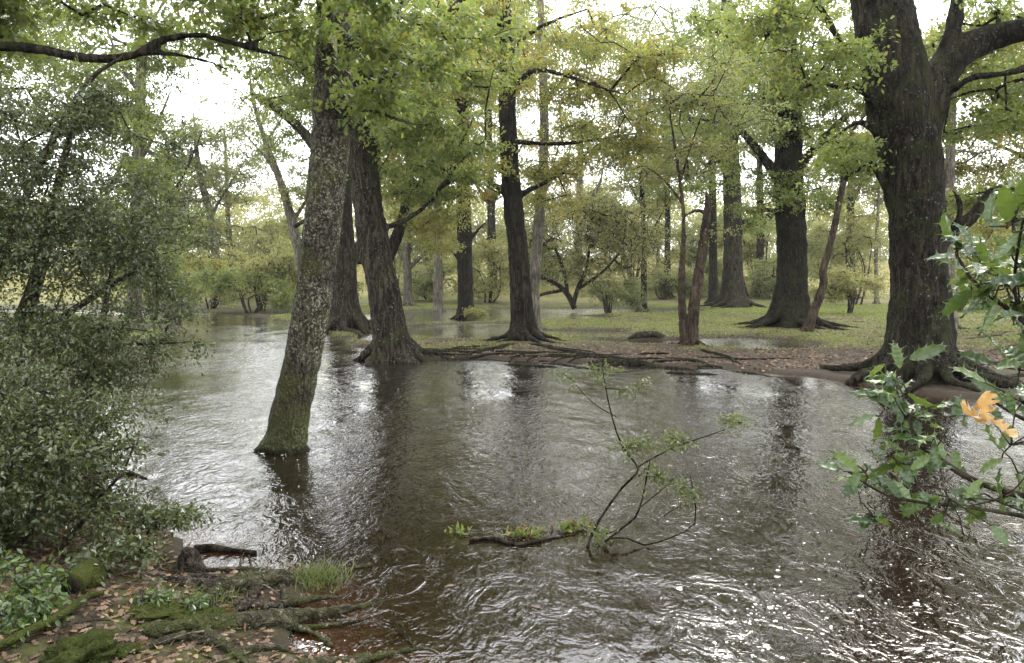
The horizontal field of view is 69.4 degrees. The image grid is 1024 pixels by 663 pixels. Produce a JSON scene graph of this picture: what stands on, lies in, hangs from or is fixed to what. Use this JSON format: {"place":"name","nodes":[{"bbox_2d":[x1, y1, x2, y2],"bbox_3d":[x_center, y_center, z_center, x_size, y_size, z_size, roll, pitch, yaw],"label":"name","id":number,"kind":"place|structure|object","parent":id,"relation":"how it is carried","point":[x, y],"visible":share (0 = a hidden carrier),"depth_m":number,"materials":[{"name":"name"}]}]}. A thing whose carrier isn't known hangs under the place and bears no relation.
{"place":"outdoors","nodes":[
{"label":"outdoors","id":0,"kind":"place"},
{"bbox_2d":[0,257,1023,662],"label":"ground","id":1,"kind":"structure","parent":0,"point":[26,649],"depth_m":17.96,"materials":[{"name":"soil"}]},
{"bbox_2d":[0,547,86,647],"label":"holly seedling","id":2,"kind":"object","parent":1,"relation":"on","point":[10,619],"visible":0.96,"depth_m":3.62,"materials":[{"name":"green plant"}]},
{"bbox_2d":[0,591,103,650],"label":"root","id":3,"kind":"object","parent":1,"relation":"on","point":[53,617],"visible":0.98,"depth_m":3.48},
{"bbox_2d":[60,559,100,594],"bbox_3d":[-2.424,1.381,4.148,0.143,0.138,0.255,0,4,-7],"label":"mossy boulder","id":4,"kind":"object","parent":1,"relation":"on","point":[80,576],"visible":0.81,"depth_m":4.08,"materials":[{"name":"green stone"}]},
{"bbox_2d":[38,629,140,662],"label":"mossy boulder","id":5,"kind":"object","parent":1,"relation":"on","point":[96,646],"visible":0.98,"depth_m":3.30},
{"bbox_2d":[0,0,179,183],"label":"spreading tree","id":6,"kind":"object","parent":1,"relation":"on","point":[131,167],"visible":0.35,"depth_m":19.05,"materials":[{"name":"plant"}]},
{"bbox_2d":[0,343,181,555],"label":"holly bush","id":7,"kind":"object","parent":1,"relation":"on","point":[67,442],"visible":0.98,"depth_m":4.66,"materials":[{"name":"green plant"}]},
{"bbox_2d":[86,564,106,588],"bbox_3d":[-2.442,1.428,4.251,0.203,0.212,0.218,-3,5,-38],"label":"mossy boulder","id":8,"kind":"object","parent":1,"relation":"on","point":[97,579],"visible":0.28,"depth_m":4.21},
{"bbox_2d":[0,0,215,331],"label":"ivy tree","id":9,"kind":"object","parent":1,"relation":"on","point":[145,63],"visible":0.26,"depth_m":23.63,"materials":[{"name":"green plant"}]},
{"bbox_2d":[0,54,244,488],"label":"holly bush","id":10,"kind":"object","parent":1,"relation":"on","point":[97,348],"visible":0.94,"depth_m":6.04,"materials":[{"name":"green plant"}]},
{"bbox_2d":[58,494,220,586],"bbox_3d":[-2.395,1.314,4.638,0.798,0.569,1.048,0,4,0],"label":"holly bush","id":11,"kind":"object","parent":1,"relation":"on","point":[148,519],"visible":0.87,"depth_m":4.63,"materials":[{"name":"green plant"}]},
{"bbox_2d":[79,102,232,307],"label":"bend oak","id":12,"kind":"object","parent":1,"relation":"on","point":[185,170],"visible":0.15,"depth_m":46.98,"materials":[{"name":"green plant"}]},
{"bbox_2d":[102,241,213,319],"bbox_3d":[-14.789,-2.208,31.111,4.500,3.651,3.265,0,4,0],"label":"bank bush","id":13,"kind":"object","parent":1,"relation":"on","point":[177,268],"visible":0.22,"depth_m":30.89,"materials":[{"name":"green plant"}]},
{"bbox_2d":[108,598,213,622],"bbox_3d":[-1.863,1.470,3.840,0.593,0.093,0.301,0,4,0],"label":"mossy boulder","id":14,"kind":"object","parent":1,"relation":"on","point":[155,611],"visible":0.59,"depth_m":3.81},
{"bbox_2d":[0,0,339,96],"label":"overhanging oak","id":15,"kind":"object","parent":1,"relation":"on","point":[15,23],"visible":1,"depth_m":7.47,"materials":[{"name":"green plant"}]},
{"bbox_2d":[134,578,213,613],"bbox_3d":[-1.800,1.485,3.903,0.405,0.390,0.265,2,4,25],"label":"holly seedling","id":16,"kind":"object","parent":1,"relation":"on","point":[186,602],"visible":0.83,"depth_m":3.90,"materials":[{"name":"green plant"}]},
{"bbox_2d":[0,449,356,662],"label":"fallen leaves","id":17,"kind":"object","parent":1,"relation":"on","point":[122,640],"visible":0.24,"depth_m":3.83,"materials":[{"name":"brown plant"}]},
{"bbox_2d":[177,546,206,572],"bbox_3d":[-2.073,1.530,4.790,0.204,0.254,0.192,0,4,0],"label":"rotten stump","id":18,"kind":"object","parent":1,"relation":"on","point":[190,560],"visible":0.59,"depth_m":4.76,"materials":[{"name":"wood"}]},
{"bbox_2d":[193,544,256,554],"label":"sunken branch","id":19,"kind":"object","parent":18,"relation":"attached to","point":[211,548],"visible":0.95,"depth_m":5.15,"materials":[{"name":"brown plant"}]},
{"bbox_2d":[149,244,236,308],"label":"bank bush","id":20,"kind":"object","parent":1,"relation":"on","point":[192,264],"visible":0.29,"depth_m":45.29,"materials":[{"name":"green plant"}]},
{"bbox_2d":[136,632,249,656],"bbox_3d":[-1.511,1.505,3.524,0.536,0.094,0.166,0,4,-7],"label":"thin root","id":21,"kind":"object","parent":1,"relation":"on","point":[194,637],"visible":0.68,"depth_m":3.55,"materials":[{"name":"brown plant"}]},
{"bbox_2d":[165,556,221,578],"bbox_3d":[-1.980,1.501,4.599,0.884,0.141,0.121,3,5,38],"label":"thin root","id":22,"kind":"object","parent":1,"relation":"on","point":[176,570],"visible":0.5,"depth_m":4.50,"materials":[{"name":"brown plant"}]},
{"bbox_2d":[160,575,247,611],"bbox_3d":[-1.772,1.507,4.278,0.779,0.105,0.079,2,5,30],"label":"thin root","id":23,"kind":"object","parent":1,"relation":"on","point":[177,578],"visible":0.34,"depth_m":4.38,"materials":[{"name":"brown plant"}]},
{"bbox_2d":[143,576,265,615],"bbox_3d":[-1.689,1.475,4.065,0.659,0.186,0.454,-4,5,-42],"label":"grass tuft","id":24,"kind":"object","parent":1,"relation":"on","point":[222,598],"visible":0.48,"depth_m":4.11,"materials":[{"name":"green plant"}]},
{"bbox_2d":[125,91,298,304],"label":"bare tree","id":25,"kind":"object","parent":1,"relation":"on","point":[211,138],"visible":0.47,"depth_m":51.05,"materials":[{"name":"green plant"}]},
{"bbox_2d":[191,606,237,615],"bbox_3d":[-1.655,1.502,3.870,0.562,0.092,0.212,0,4,0],"label":"mossy boulder","id":26,"kind":"object","parent":1,"relation":"on","point":[218,610],"visible":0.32,"depth_m":3.88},
{"bbox_2d":[173,260,295,313],"bbox_3d":[-15.108,-2.238,39.863,7.957,3.146,4.332,0,4,0],"label":"dark bush","id":27,"kind":"object","parent":1,"relation":"on","point":[227,282],"visible":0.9,"depth_m":39.68,"materials":[{"name":"green plant"}]},
{"bbox_2d":[175,117,301,300],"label":"birch","id":28,"kind":"object","parent":1,"relation":"on","point":[262,235],"visible":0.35,"depth_m":55.92,"materials":[{"name":"green plant"}]},
{"bbox_2d":[189,236,296,310],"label":"bank bush","id":29,"kind":"object","parent":1,"relation":"on","point":[279,265],"visible":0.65,"depth_m":42.37,"materials":[{"name":"green plant"}]},
{"bbox_2d":[180,3,309,272],"bbox_3d":[-10.306,-7.219,32.894,6.814,13.783,6.064,0,4,0],"label":"ash","id":30,"kind":"object","parent":1,"relation":"on","point":[292,218],"visible":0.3,"depth_m":32.43,"materials":[{"name":"green plant"}]},
{"bbox_2d":[142,600,385,662],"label":"gnarled root","id":31,"kind":"object","parent":1,"relation":"on","point":[293,616],"visible":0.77,"depth_m":3.81,"materials":[{"name":"brown plant"}]},
{"bbox_2d":[225,213,302,288],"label":"thicket bush","id":32,"kind":"object","parent":1,"relation":"on","point":[250,226],"visible":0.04,"depth_m":59.76,"materials":[{"name":"green plant"}]},
{"bbox_2d":[213,644,316,662],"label":"thin root","id":33,"kind":"object","parent":1,"relation":"on","point":[254,648],"visible":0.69,"depth_m":3.58,"materials":[{"name":"brown plant"}]},
{"bbox_2d":[176,563,372,611],"bbox_3d":[-1.339,1.529,4.373,1.296,0.236,0.600,-3,5,-32],"label":"gnarled root","id":34,"kind":"object","parent":1,"relation":"on","point":[246,581],"visible":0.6,"depth_m":4.29,"materials":[{"name":"brown plant"}]},
{"bbox_2d":[276,549,358,593],"bbox_3d":[-1.225,1.506,4.679,0.521,0.193,0.602,-1,4,-20],"label":"grass tuft","id":35,"kind":"object","parent":34,"relation":"on","point":[320,578],"visible":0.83,"depth_m":4.67,"materials":[{"name":"green plant"}]},
{"bbox_2d":[249,595,340,609],"bbox_3d":[-1.282,1.562,4.291,0.614,0.107,0.084,-3,5,-36],"label":"thin root","id":36,"kind":"object","parent":1,"relation":"on","point":[292,602],"visible":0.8,"depth_m":4.28,"materials":[{"name":"brown plant"}]},
{"bbox_2d":[260,233,366,307],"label":"thicket bush","id":37,"kind":"object","parent":1,"relation":"on","point":[358,284],"visible":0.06,"depth_m":46.85,"materials":[{"name":"green plant"}]},
{"bbox_2d":[176,0,466,334],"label":"bank oak","id":38,"kind":"object","parent":1,"relation":"on","point":[346,314],"visible":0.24,"depth_m":26.48,"materials":[{"name":"green plant"}]},
{"bbox_2d":[277,615,374,630],"bbox_3d":[-1.004,1.601,4.079,0.582,0.048,0.080,-2,4,-20],"label":"thin root","id":39,"kind":"object","parent":1,"relation":"on","point":[313,626],"visible":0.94,"depth_m":4.04,"materials":[{"name":"brown plant"}]},
{"bbox_2d":[147,0,555,454],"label":"leaning tree","id":40,"kind":"object","parent":1,"relation":"on","point":[334,109],"visible":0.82,"depth_m":7.87,"materials":[{"name":"green plant"}]},
{"bbox_2d":[205,0,536,363],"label":"riverside oak","id":41,"kind":"object","parent":1,"relation":"on","point":[392,339],"visible":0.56,"depth_m":16.94,"materials":[{"name":"green plant"}]},
{"bbox_2d":[310,73,498,321],"bbox_3d":[-4.287,-6.414,30.280,8.804,12.486,6.950,-3,5,-37],"label":"forked oak","id":42,"kind":"object","parent":1,"relation":"on","point":[396,237],"visible":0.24,"depth_m":30.55,"materials":[{"name":"green plant"}]},
{"bbox_2d":[358,221,454,295],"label":"thicket bush","id":43,"kind":"object","parent":1,"relation":"on","point":[423,261],"visible":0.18,"depth_m":60.02,"materials":[{"name":"green plant"}]},
{"bbox_2d":[353,133,473,305],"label":"oak","id":44,"kind":"object","parent":1,"relation":"on","point":[408,264],"visible":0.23,"depth_m":48.40,"materials":[{"name":"green plant"}]},
{"bbox_2d":[397,249,502,301],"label":"thicket bush","id":45,"kind":"object","parent":1,"relation":"on","point":[422,285],"visible":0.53,"depth_m":53.43,"materials":[{"name":"green plant"}]},
{"bbox_2d":[375,0,533,311],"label":"crowded oak","id":46,"kind":"object","parent":1,"relation":"on","point":[438,306],"visible":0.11,"depth_m":43.63,"materials":[{"name":"grey plant"}]},
{"bbox_2d":[380,0,567,319],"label":"straight oak","id":47,"kind":"object","parent":1,"relation":"on","point":[465,296],"visible":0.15,"depth_m":34.89,"materials":[{"name":"green plant"}]},
{"bbox_2d":[461,305,488,319],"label":"fern tuft","id":48,"kind":"object","parent":1,"relation":"on","point":[474,314],"visible":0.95,"depth_m":34.52,"materials":[{"name":"green plant"}]},
{"bbox_2d":[442,212,531,287],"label":"thicket bush","id":49,"kind":"object","parent":1,"relation":"on","point":[482,230],"visible":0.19,"depth_m":62.65,"materials":[{"name":"green plant"}]},
{"bbox_2d":[463,343,516,358],"bbox_3d":[-0.607,0.545,19.000,0.265,0.315,4.318,2,4,22],"label":"bank root","id":50,"kind":"object","parent":1,"relation":"on","point":[502,346],"visible":0.6,"depth_m":19.15,"materials":[{"name":"brown wood"}]},
{"bbox_2d":[443,236,544,302],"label":"thicket bush","id":51,"kind":"object","parent":1,"relation":"on","point":[491,248],"visible":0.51,"depth_m":51.59,"materials":[{"name":"green plant"}]},
{"bbox_2d":[445,0,567,293],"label":"copse oak","id":52,"kind":"object","parent":1,"relation":"on","point":[491,225],"visible":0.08,"depth_m":61.22,"materials":[{"name":"green plant"}]},
{"bbox_2d":[0,254,1023,299],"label":"bracken","id":53,"kind":"object","parent":1,"relation":"on","point":[551,287],"visible":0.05,"depth_m":69.00,"materials":[{"name":"green plant"}]},
{"bbox_2d":[2,164,1022,264],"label":"woodland","id":54,"kind":"object","parent":1,"relation":"on","point":[268,202],"visible":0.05,"depth_m":117.24,"materials":[{"name":"green plant"}]},
{"bbox_2d":[498,221,593,286],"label":"thicket bush","id":55,"kind":"object","parent":1,"relation":"on","point":[557,262],"visible":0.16,"depth_m":69.28,"materials":[{"name":"green plant"}]},
{"bbox_2d":[481,89,642,282],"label":"oak","id":56,"kind":"object","parent":1,"relation":"on","point":[564,151],"visible":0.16,"depth_m":72.76,"materials":[{"name":"green plant"}]},
{"bbox_2d":[467,0,657,331],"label":"pale trunk tree","id":57,"kind":"object","parent":1,"relation":"on","point":[536,249],"visible":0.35,"depth_m":26.24,"materials":[{"name":"green plant"}]},
{"bbox_2d":[106,303,1020,350],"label":"grass","id":58,"kind":"structure","parent":1,"relation":"on","point":[871,306],"depth_m":28.83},
{"bbox_2d":[393,0,744,343],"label":"central oak","id":59,"kind":"object","parent":1,"relation":"on","point":[523,325],"visible":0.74,"depth_m":21.37,"materials":[{"name":"green plant"}]},
{"bbox_2d":[126,311,1023,371],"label":"fallen leaves","id":60,"kind":"object","parent":1,"relation":"on","point":[766,351],"visible":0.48,"depth_m":20.70,"materials":[{"name":"brown plant"}]},
{"bbox_2d":[483,175,696,310],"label":"sallow","id":61,"kind":"object","parent":1,"relation":"on","point":[621,242],"visible":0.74,"depth_m":42.48,"materials":[{"name":"plant"}]},
{"bbox_2d":[583,275,652,313],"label":"gorse bush","id":62,"kind":"object","parent":1,"relation":"on","point":[627,291],"visible":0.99,"depth_m":40.84,"materials":[{"name":"green plant"}]},
{"bbox_2d":[545,153,695,309],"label":"bent tree","id":63,"kind":"object","parent":1,"relation":"on","point":[663,198],"visible":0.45,"depth_m":44.72,"materials":[{"name":"green plant"}]},
{"bbox_2d":[563,1,693,309],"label":"thin tree","id":64,"kind":"object","parent":1,"relation":"on","point":[634,97],"visible":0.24,"depth_m":44.71,"materials":[{"name":"green plant"}]},
{"bbox_2d":[576,202,689,284],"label":"thicket bush","id":65,"kind":"object","parent":1,"relation":"on","point":[659,237],"visible":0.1,"depth_m":64.71,"materials":[{"name":"green plant"}]},
{"bbox_2d":[628,331,665,338],"bbox_3d":[4.276,0.119,23.325,1.330,0.301,0.321,0,4,-6],"label":"rotten log","id":66,"kind":"object","parent":1,"relation":"on","point":[645,334],"visible":0.96,"depth_m":23.23,"materials":[{"name":"brown wood"}]},
{"bbox_2d":[529,0,771,303],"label":"veteran oak","id":67,"kind":"object","parent":1,"relation":"on","point":[712,282],"visible":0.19,"depth_m":49.47,"materials":[{"name":"green plant"}]},
{"bbox_2d":[588,14,716,297],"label":"meadow tree","id":68,"kind":"object","parent":1,"relation":"on","point":[667,223],"visible":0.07,"depth_m":57.39,"materials":[{"name":"green plant"}]},
{"bbox_2d":[606,359,699,370],"bbox_3d":[3.217,0.791,15.971,2.694,0.282,0.204,3,5,36],"label":"bank root","id":69,"kind":"object","parent":1,"relation":"on","point":[633,362],"visible":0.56,"depth_m":16.22,"materials":[{"name":"brown wood"}]},
{"bbox_2d":[605,262,707,299],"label":"thicket bush","id":70,"kind":"object","parent":1,"relation":"on","point":[665,284],"visible":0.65,"depth_m":56.12,"materials":[{"name":"green plant"}]},
{"bbox_2d":[616,121,705,272],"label":"tree","id":71,"kind":"object","parent":1,"relation":"on","point":[653,192],"visible":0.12,"depth_m":78.63,"materials":[{"name":"plant"}]},
{"bbox_2d":[562,13,804,345],"bbox_3d":[4.737,-3.824,20.590,4.702,8.818,6.324,-3,5,-39],"label":"twin stem tree","id":72,"kind":"object","parent":1,"relation":"on","point":[689,327],"visible":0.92,"depth_m":20.24,"materials":[{"name":"green plant"}]},
{"bbox_2d":[671,254,722,297],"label":"thicket bush","id":73,"kind":"object","parent":1,"relation":"on","point":[719,267],"visible":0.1,"depth_m":59.09,"materials":[{"name":"green plant"}]},
{"bbox_2d":[657,206,755,281],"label":"thicket bush","id":74,"kind":"object","parent":1,"relation":"on","point":[692,249],"visible":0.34,"depth_m":69.41,"materials":[{"name":"green plant"}]},
{"bbox_2d":[600,0,857,307],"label":"distant oak","id":75,"kind":"object","parent":1,"relation":"on","point":[732,293],"visible":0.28,"depth_m":44.98,"materials":[{"name":"green plant"}]},
{"bbox_2d":[717,206,775,278],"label":"thicket bush","id":76,"kind":"object","parent":1,"relation":"on","point":[748,249],"visible":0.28,"depth_m":67.29,"materials":[{"name":"green plant"}]},
{"bbox_2d":[657,49,854,290],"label":"lawn oak","id":77,"kind":"object","parent":1,"relation":"on","point":[760,248],"visible":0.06,"depth_m":63.32,"materials":[{"name":"green plant"}]},
{"bbox_2d":[718,249,841,298],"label":"thicket bush","id":78,"kind":"object","parent":1,"relation":"on","point":[760,278],"visible":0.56,"depth_m":57.27,"materials":[{"name":"green plant"}]},
{"bbox_2d":[643,0,917,330],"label":"mossy oak","id":79,"kind":"object","parent":1,"relation":"on","point":[790,305],"visible":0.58,"depth_m":26.60,"materials":[{"name":"green plant"}]},
{"bbox_2d":[768,215,862,292],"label":"thicket bush","id":80,"kind":"object","parent":1,"relation":"on","point":[812,254],"visible":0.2,"depth_m":63.19,"materials":[{"name":"green plant"}]},
{"bbox_2d":[798,78,878,331],"bbox_3d":[12.019,-4.176,24.465,4.592,8.801,3.335,0,4,0],"label":"reddish sapling","id":81,"kind":"object","parent":1,"relation":"on","point":[810,320],"visible":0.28,"depth_m":24.66,"materials":[{"name":"brown plant"}]},
{"bbox_2d":[669,0,1023,393],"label":"great oak","id":82,"kind":"object","parent":1,"relation":"on","point":[906,88],"visible":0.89,"depth_m":13.03,"materials":[{"name":"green plant"}]},
{"bbox_2d":[806,195,888,304],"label":"thicket bush","id":83,"kind":"object","parent":1,"relation":"on","point":[854,244],"visible":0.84,"depth_m":49.38,"materials":[{"name":"green plant"}]},
{"bbox_2d":[808,261,889,313],"bbox_3d":[16.650,-2.144,37.025,2.929,2.714,4.006,-3,5,-36],"label":"round bush","id":84,"kind":"object","parent":1,"relation":"on","point":[847,283],"visible":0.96,"depth_m":36.52,"materials":[{"name":"green plant"}]},
{"bbox_2d":[815,126,883,303],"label":"thicket birch","id":85,"kind":"object","parent":1,"relation":"on","point":[878,201],"visible":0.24,"depth_m":51.75,"materials":[{"name":"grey plant"}]},
{"bbox_2d":[763,26,958,298],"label":"thicket oak","id":86,"kind":"object","parent":1,"relation":"on","point":[851,199],"visible":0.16,"depth_m":57.38,"materials":[{"name":"green plant"}]},
{"bbox_2d":[816,440,1023,548],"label":"holly branch","id":87,"kind":"object","parent":1,"relation":"on","point":[853,484],"visible":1,"depth_m":1.29,"materials":[{"name":"green plant"}]},
{"bbox_2d":[849,340,1023,518],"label":"holly branch","id":88,"kind":"object","parent":1,"relation":"on","point":[887,397],"visible":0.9,"depth_m":1.37,"materials":[{"name":"green plant"}]},
{"bbox_2d":[861,4,1023,328],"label":"slender tree","id":89,"kind":"object","parent":1,"relation":"on","point":[951,172],"visible":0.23,"depth_m":25.52,"materials":[{"name":"green plant"}]},
{"bbox_2d":[920,0,1023,249],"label":"edge oak","id":90,"kind":"object","parent":1,"relation":"on","point":[1000,167],"visible":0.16,"depth_m":28.14,"materials":[{"name":"green plant"}]},
{"bbox_2d":[924,172,1023,388],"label":"holly branch","id":91,"kind":"object","parent":1,"relation":"on","point":[1008,204],"visible":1,"depth_m":1.20,"materials":[{"name":"green plant"}]},
{"bbox_2d":[960,400,989,423],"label":"oak leaf","id":92,"kind":"object","parent":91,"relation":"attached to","point":[973,414],"visible":1,"depth_m":1.21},
{"bbox_2d":[988,413,1018,437],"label":"oak leaf","id":93,"kind":"object","parent":91,"relation":"hanging from","point":[1003,427],"visible":1,"depth_m":1.20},
{"bbox_2d":[955,255,1009,310],"bbox_3d":[24.304,-2.453,39.779,6.878,3.898,4.317,-4,5,-42],"label":"thicket bush","id":94,"kind":"object","parent":1,"relation":"on","point":[986,275],"visible":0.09,"depth_m":39.33,"materials":[{"name":"green plant"}]},
{"bbox_2d":[948,365,1023,511],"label":"holly branch","id":95,"kind":"object","parent":1,"relation":"on","point":[1010,399],"visible":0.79,"depth_m":1.41,"materials":[{"name":"green plant"}]},
{"bbox_2d":[973,391,999,419],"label":"oak leaf","id":96,"kind":"object","parent":95,"relation":"attached to","point":[984,401],"visible":0.95,"depth_m":1.22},
{"bbox_2d":[954,210,1022,285],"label":"thicket bush","id":97,"kind":"object","parent":1,"relation":"on","point":[965,258],"visible":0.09,"depth_m":57.92,"materials":[{"name":"green plant"}]},
{"bbox_2d":[966,266,1023,308],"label":"thicket bush","id":98,"kind":"object","parent":1,"relation":"on","point":[1005,292],"visible":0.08,"depth_m":42.02,"materials":[{"name":"green plant"}]},
{"bbox_2d":[0,0,1023,256],"label":"sky","id":99,"kind":"structure","parent":0,"point":[927,9],"materials":[{"name":"white"}]},
{"bbox_2d":[2,309,1023,662],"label":"river","id":100,"kind":"structure","parent":0,"point":[408,481],"depth_m":6.17,"materials":[{"name":"liquid"}]},
{"bbox_2d":[206,566,298,573],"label":"thin root","id":101,"kind":"object","parent":100,"relation":"in","point":[242,568],"visible":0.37,"depth_m":4.64,"materials":[{"name":"brown plant"}]},
{"bbox_2d":[296,611,438,662],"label":"gnarled root","id":102,"kind":"object","parent":100,"relation":"in","point":[366,656],"visible":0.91,"depth_m":3.67,"materials":[{"name":"brown plant"}]},
{"bbox_2d":[495,522,546,541],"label":"drift clump","id":103,"kind":"object","parent":100,"relation":"on","point":[526,535],"visible":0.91,"depth_m":5.42,"materials":[{"name":"green plant"}]},
{"bbox_2d":[469,534,574,545],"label":"drift twig","id":104,"kind":"object","parent":100,"relation":"on","point":[501,540],"visible":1,"depth_m":5.35,"materials":[{"name":"wood"}]},
{"bbox_2d":[544,511,594,532],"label":"drift clump","id":105,"kind":"object","parent":100,"relation":"on","point":[572,524],"visible":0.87,"depth_m":5.60,"materials":[{"name":"green plant"}]},
{"bbox_2d":[260,381,1009,655],"bbox_3d":[1.101,1.241,9.321,9.081,0.018,12.043,0,4,0],"label":"foam","id":106,"kind":"object","parent":100,"relation":"on","point":[714,642],"visible":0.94,"depth_m":4.23,"materials":[{"name":"beige"}]},
{"bbox_2d":[550,359,751,546],"bbox_3d":[0.969,0.882,5.218,1.489,1.383,0.387,0,4,0],"label":"willow sapling","id":107,"kind":"object","parent":100,"relation":"on","point":[674,446],"visible":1,"depth_m":5.22,"materials":[{"name":"plant"}]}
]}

